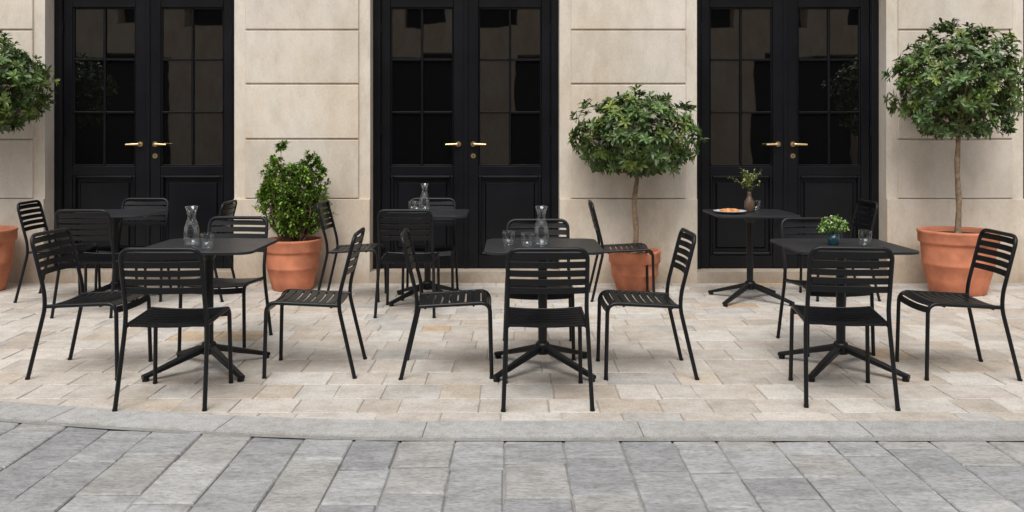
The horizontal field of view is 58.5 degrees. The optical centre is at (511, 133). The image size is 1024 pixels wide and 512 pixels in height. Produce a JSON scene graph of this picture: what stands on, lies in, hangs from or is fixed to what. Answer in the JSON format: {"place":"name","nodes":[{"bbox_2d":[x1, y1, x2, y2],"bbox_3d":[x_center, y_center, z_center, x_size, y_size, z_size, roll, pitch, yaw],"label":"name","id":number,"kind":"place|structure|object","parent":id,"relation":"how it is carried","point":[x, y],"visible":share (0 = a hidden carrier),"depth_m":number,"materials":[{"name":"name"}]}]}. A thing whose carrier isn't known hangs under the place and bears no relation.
{"place":"outdoors","nodes":[
{"label":"outdoors","id":0,"kind":"place"},
{"bbox_2d":[0,283,1023,421],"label":"stone pavement","id":1,"kind":"structure","parent":0,"point":[737,346],"depth_m":5.66,"materials":[{"name":"stone"}]},
{"bbox_2d":[0,30,60,290],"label":"potted laurel tree","id":2,"kind":"object","parent":1,"relation":"on","point":[19,76],"visible":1,"depth_m":8.25,"materials":[{"name":"green plant"}]},
{"bbox_2d":[13,200,100,302],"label":"bistro chair","id":3,"kind":"object","parent":1,"relation":"on","point":[82,247],"visible":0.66,"depth_m":7.92,"materials":[{"name":"black metal"}]},
{"bbox_2d":[25,228,152,380],"bbox_3d":[-2.529,1.001,5.502,0.555,0.842,0.483,0,0,3],"label":"bistro chair","id":4,"kind":"object","parent":1,"relation":"on","point":[112,299],"visible":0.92,"depth_m":5.48,"materials":[{"name":"black metal"}]},
{"bbox_2d":[50,209,137,317],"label":"bistro chair","id":5,"kind":"object","parent":1,"relation":"on","point":[85,258],"visible":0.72,"depth_m":7.08,"materials":[{"name":"black metal"}]},
{"bbox_2d":[59,209,168,301],"bbox_3d":[-3.380,1.045,7.800,0.690,0.750,0.690,0,0,0],"label":"cafe table","id":6,"kind":"object","parent":1,"relation":"on","point":[117,216],"visible":0.47,"depth_m":7.77,"materials":[{"name":"metal"}]},
{"bbox_2d":[94,198,171,295],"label":"bistro chair","id":7,"kind":"object","parent":1,"relation":"on","point":[103,249],"visible":0.47,"depth_m":8.27,"materials":[{"name":"black metal"}]},
{"bbox_2d":[112,247,232,411],"bbox_3d":[-1.809,1.001,4.941,0.483,0.842,0.555,0,0,-1],"label":"bistro chair","id":8,"kind":"object","parent":1,"relation":"on","point":[156,318],"visible":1,"depth_m":4.72,"materials":[{"name":"black metal"}]},
{"bbox_2d":[159,199,237,301],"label":"bistro chair","id":9,"kind":"object","parent":1,"relation":"on","point":[224,206],"visible":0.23,"depth_m":7.87,"materials":[{"name":"black metal"}]},
{"bbox_2d":[132,238,277,381],"bbox_3d":[-1.830,1.045,5.520,0.690,0.750,0.690,0,0,0],"label":"cafe table","id":10,"kind":"object","parent":1,"relation":"on","point":[234,246],"visible":0.74,"depth_m":5.49,"materials":[{"name":"metal"}]},
{"bbox_2d":[177,216,272,351],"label":"bistro chair","id":11,"kind":"object","parent":1,"relation":"on","point":[231,284],"visible":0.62,"depth_m":6.39,"materials":[{"name":"black metal"}]},
{"bbox_2d":[252,140,336,291],"bbox_3d":[-1.974,0.736,8.358,0.761,1.368,0.574,0,0,0],"label":"potted boxwood shrub","id":12,"kind":"object","parent":1,"relation":"on","point":[292,259],"visible":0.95,"depth_m":8.24,"materials":[{"name":"green plant"}]},
{"bbox_2d":[262,227,366,378],"bbox_3d":[-1.181,1.001,5.531,0.555,0.842,0.483,0,0,-2],"label":"bistro chair","id":13,"kind":"object","parent":1,"relation":"on","point":[289,297],"visible":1,"depth_m":5.44,"materials":[{"name":"black metal"}]},
{"bbox_2d":[316,200,385,301],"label":"bistro chair","id":14,"kind":"object","parent":1,"relation":"on","point":[370,247],"visible":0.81,"depth_m":7.96,"materials":[{"name":"black metal"}]},
{"bbox_2d":[373,209,439,317],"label":"bistro chair","id":15,"kind":"object","parent":1,"relation":"on","point":[387,258],"visible":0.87,"depth_m":7.09,"materials":[{"name":"black metal"}]},
{"bbox_2d":[383,209,469,306],"bbox_3d":[-0.720,1.045,7.800,0.690,0.750,0.690,0,0,0],"label":"cafe table","id":16,"kind":"object","parent":1,"relation":"on","point":[446,213],"visible":0.52,"depth_m":7.77,"materials":[{"name":"metal"}]},
{"bbox_2d":[401,198,458,300],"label":"bistro chair","id":17,"kind":"object","parent":1,"relation":"on","point":[446,249],"visible":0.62,"depth_m":8.26,"materials":[{"name":"black metal"}]},
{"bbox_2d":[398,228,493,379],"bbox_3d":[-0.389,1.001,5.509,0.555,0.842,0.483,0,0,-2],"label":"bistro chair","id":18,"kind":"object","parent":1,"relation":"on","point":[474,297],"visible":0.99,"depth_m":5.38,"materials":[{"name":"black metal"}]},
{"bbox_2d":[503,219,575,359],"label":"bistro chair","id":19,"kind":"object","parent":1,"relation":"on","point":[566,232],"visible":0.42,"depth_m":6.25,"materials":[{"name":"black metal"}]},
{"bbox_2d":[484,238,603,381],"bbox_3d":[0.185,1.045,5.520,0.690,0.750,0.690,0,0,0],"label":"cafe table","id":20,"kind":"object","parent":1,"relation":"on","point":[542,345],"visible":0.78,"depth_m":5.49,"materials":[{"name":"metal"}]},
{"bbox_2d":[501,247,594,411],"bbox_3d":[0.180,1.001,4.941,0.483,0.842,0.555,0,0,-1],"label":"bistro chair","id":21,"kind":"object","parent":1,"relation":"on","point":[548,317],"visible":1,"depth_m":4.72,"materials":[{"name":"black metal"}]},
{"bbox_2d":[588,199,654,301],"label":"bistro chair","id":22,"kind":"object","parent":1,"relation":"on","point":[639,247],"visible":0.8,"depth_m":7.81,"materials":[{"name":"black metal"}]},
{"bbox_2d":[568,84,708,290],"bbox_3d":[1.140,0.482,8.377,1.166,1.876,1.017,0,0,43],"label":"potted laurel tree","id":23,"kind":"object","parent":1,"relation":"on","point":[644,148],"visible":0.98,"depth_m":8.16,"materials":[{"name":"green plant"}]},
{"bbox_2d":[596,228,698,379],"bbox_3d":[0.804,1.001,5.500,0.555,0.842,0.483,0,0,-1],"label":"bistro chair","id":24,"kind":"object","parent":1,"relation":"on","point":[618,298],"visible":1,"depth_m":5.49,"materials":[{"name":"black metal"}]},
{"bbox_2d":[703,209,800,306],"bbox_3d":[2.030,1.045,7.800,0.690,0.750,0.690,0,0,0],"label":"cafe table","id":25,"kind":"object","parent":1,"relation":"on","point":[749,283],"visible":0.94,"depth_m":7.75,"materials":[{"name":"metal"}]},
{"bbox_2d":[713,208,745,213],"bbox_3d":[1.840,0.649,7.720,0.276,0.038,0.276,0,0,0],"label":"pastry plate","id":26,"kind":"object","parent":25,"relation":"on","point":[730,211],"visible":1,"depth_m":7.66,"materials":[{"name":"white"}]},
{"bbox_2d":[729,168,761,211],"bbox_3d":[2.023,0.480,7.867,0.230,0.378,0.244,0,0,-39],"label":"flower vase","id":27,"kind":"object","parent":25,"relation":"on","point":[749,205],"visible":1,"depth_m":7.84,"materials":[{"name":"brown"}]},
{"bbox_2d":[776,217,875,356],"bbox_3d":[2.089,1.001,6.109,0.483,0.842,0.555,0,0,-2],"label":"bistro chair","id":28,"kind":"object","parent":1,"relation":"on","point":[804,221],"visible":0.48,"depth_m":6.30,"materials":[{"name":"black metal"}]},
{"bbox_2d":[799,199,880,301],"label":"bistro chair","id":29,"kind":"object","parent":1,"relation":"on","point":[871,217],"visible":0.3,"depth_m":8.02,"materials":[{"name":"black metal"}]},
{"bbox_2d":[788,246,900,410],"bbox_3d":[1.786,1.001,4.981,0.483,0.842,0.556,0,0,7],"label":"bistro chair","id":30,"kind":"object","parent":1,"relation":"on","point":[865,316],"visible":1,"depth_m":4.76,"materials":[{"name":"black metal"}]},
{"bbox_2d":[770,238,918,381],"bbox_3d":[1.985,1.045,5.520,0.690,0.750,0.690,0,0,-1],"label":"cafe table","id":31,"kind":"object","parent":1,"relation":"on","point":[840,345],"visible":0.82,"depth_m":5.49,"materials":[{"name":"metal"}]},
{"bbox_2d":[817,214,849,244],"bbox_3d":[1.937,0.577,5.520,0.192,0.186,0.167,0,0,0],"label":"flower vase","id":32,"kind":"object","parent":31,"relation":"on","point":[833,235],"visible":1,"depth_m":5.50,"materials":[{"name":"teal"}]},
{"bbox_2d":[881,17,1023,296],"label":"potted laurel tree","id":33,"kind":"object","parent":1,"relation":"on","point":[950,92],"visible":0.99,"depth_m":8.01,"materials":[{"name":"green plant"}]},
{"bbox_2d":[895,228,1022,380],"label":"bistro chair","id":34,"kind":"object","parent":1,"relation":"on","point":[930,299],"visible":1,"depth_m":5.47,"materials":[{"name":"black metal"}]},
{"bbox_2d":[0,421,1023,511],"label":"cobbled street","id":35,"kind":"structure","parent":0,"point":[50,468],"depth_m":3.83,"materials":[{"name":"stone"}]},
{"label":"ground","id":36,"kind":"structure","parent":0,"visible":0},
{"bbox_2d":[0,0,1022,283],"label":"walls","id":37,"kind":"structure","parent":36,"relation":"on","point":[42,30],"depth_m":8.72,"materials":[{"name":"stone"}]},
{"bbox_2d":[54,0,233,268],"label":"french door","id":38,"kind":"structure","parent":37,"relation":"attached to","point":[144,100],"depth_m":8.94,"materials":[{"name":"black wood"}]},
{"bbox_2d":[373,0,558,268],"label":"french door","id":39,"kind":"structure","parent":37,"relation":"attached to","point":[465,104],"depth_m":8.94,"materials":[{"name":"black wood"}]},
{"bbox_2d":[0,0,1023,283],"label":"stone panels","id":40,"kind":"object","parent":37,"relation":"attached to","point":[926,168],"visible":0.71,"depth_m":8.70,"materials":[{"name":"stone"}]},
{"bbox_2d":[697,0,878,268],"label":"french door","id":41,"kind":"structure","parent":37,"relation":"attached to","point":[788,97],"depth_m":8.94,"materials":[{"name":"black wood"}]},
{"bbox_2d":[1023,0,1023,198],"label":"french door","id":42,"kind":"structure","parent":37,"relation":"attached to","point":[1023,104],"depth_m":8.92,"materials":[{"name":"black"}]},
{"bbox_2d":[0,401,1023,440],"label":"kerb","id":43,"kind":"structure","parent":36,"relation":"on","point":[251,426],"depth_m":4.40,"materials":[{"name":"stone"}]}
]}

